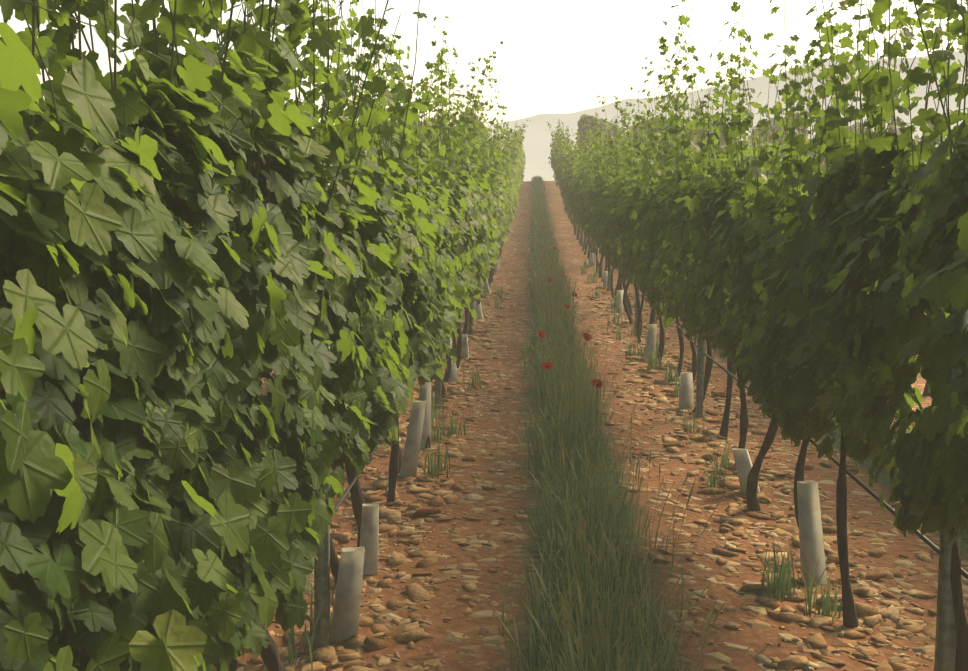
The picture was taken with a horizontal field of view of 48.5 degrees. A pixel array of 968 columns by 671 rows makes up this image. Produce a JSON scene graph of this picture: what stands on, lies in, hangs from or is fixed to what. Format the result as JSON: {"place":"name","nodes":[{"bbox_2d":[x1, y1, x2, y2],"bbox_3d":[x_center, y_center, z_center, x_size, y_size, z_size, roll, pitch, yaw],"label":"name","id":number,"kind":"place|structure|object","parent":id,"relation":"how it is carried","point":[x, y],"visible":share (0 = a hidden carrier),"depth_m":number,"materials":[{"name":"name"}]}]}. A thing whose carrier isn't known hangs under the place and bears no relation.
{"place":"outdoors","nodes":[
{"label":"outdoors","id":0,"kind":"place"},
{"bbox_2d":[0,0,966,131],"label":"sky","id":1,"kind":"structure","parent":0,"point":[554,56],"materials":[{"name":"white"}]},
{"bbox_2d":[0,0,967,664],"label":"trellis wires","id":2,"kind":"object","parent":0,"point":[322,132],"visible":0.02,"depth_m":1.96,"materials":[{"name":"grey metal"}]},
{"bbox_2d":[55,181,967,670],"bbox_3d":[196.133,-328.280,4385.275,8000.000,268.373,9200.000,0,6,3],"label":"ground","id":3,"kind":"structure","parent":0,"point":[755,623],"depth_m":5.41,"materials":[{"name":"brown soil"}]},
{"bbox_2d":[0,0,967,670],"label":"vine","id":4,"kind":"object","parent":3,"relation":"on","point":[162,508],"depth_m":2.50,"materials":[{"name":"green plant"}]},
{"bbox_2d":[2,0,967,302],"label":"vine shoots","id":5,"kind":"object","parent":4,"relation":"attached to","point":[358,82],"visible":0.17,"depth_m":3.62,"materials":[{"name":"green plant"}]},
{"bbox_2d":[392,7,770,369],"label":"vine leaves","id":6,"kind":"object","parent":4,"relation":"attached to","point":[646,241],"visible":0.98,"depth_m":9.55,"materials":[{"name":"green plant"}]},
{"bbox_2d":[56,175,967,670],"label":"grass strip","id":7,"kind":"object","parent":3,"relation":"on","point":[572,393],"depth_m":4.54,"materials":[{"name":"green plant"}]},
{"bbox_2d":[104,121,956,311],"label":"vine leaves","id":8,"kind":"object","parent":3,"relation":"on","point":[762,174],"visible":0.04,"depth_m":45.48,"materials":[{"name":"green plant"}]},
{"bbox_2d":[537,270,597,480],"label":"poppy stems","id":9,"kind":"object","parent":3,"relation":"on","point":[582,372],"visible":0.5,"depth_m":7.21,"materials":[{"name":"green plant"}]},
{"bbox_2d":[537,226,602,387],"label":"poppies","id":10,"kind":"object","parent":9,"relation":"attached to","point":[549,365],"visible":0.88,"depth_m":8.53,"materials":[{"name":"red plant"}]},
{"bbox_2d":[330,253,826,641],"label":"vine guards","id":11,"kind":"object","parent":3,"relation":"on","point":[356,564],"visible":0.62,"depth_m":4.61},
{"bbox_2d":[237,286,967,670],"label":"stones","id":12,"kind":"object","parent":3,"relation":"on","point":[871,616],"visible":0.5,"depth_m":5.09,"materials":[{"name":"brown stone"}]},
{"bbox_2d":[314,177,967,670],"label":"trellis posts","id":13,"kind":"object","parent":3,"relation":"on","point":[944,637],"depth_m":3.26,"materials":[{"name":"brown wood"}]},
{"bbox_2d":[332,268,967,579],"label":"drip hose","id":14,"kind":"object","parent":13,"relation":"attached to","point":[935,548],"visible":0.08,"depth_m":4.16,"materials":[{"name":"black"}]},
{"bbox_2d":[492,119,929,395],"bbox_3d":[1.577,-4.926,29.480,22.238,6.839,60.460,0,6,3],"label":"vine","id":15,"kind":"object","parent":13,"relation":"attached to","point":[561,146],"depth_m":32.48,"materials":[{"name":"green plant"}]},
{"bbox_2d":[486,51,967,180],"bbox_3d":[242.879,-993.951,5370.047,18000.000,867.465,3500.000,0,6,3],"label":"mountain ridge","id":16,"kind":"structure","parent":0,"point":[537,140],"depth_m":4849.61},
{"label":"headland bush stems","id":17,"kind":"object","parent":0,"visible":0},
{"bbox_2d":[381,110,883,152],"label":"trees","id":18,"kind":"object","parent":17,"relation":"on","point":[585,119],"visible":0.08,"depth_m":64.03,"materials":[{"name":"green plant"}]}
]}

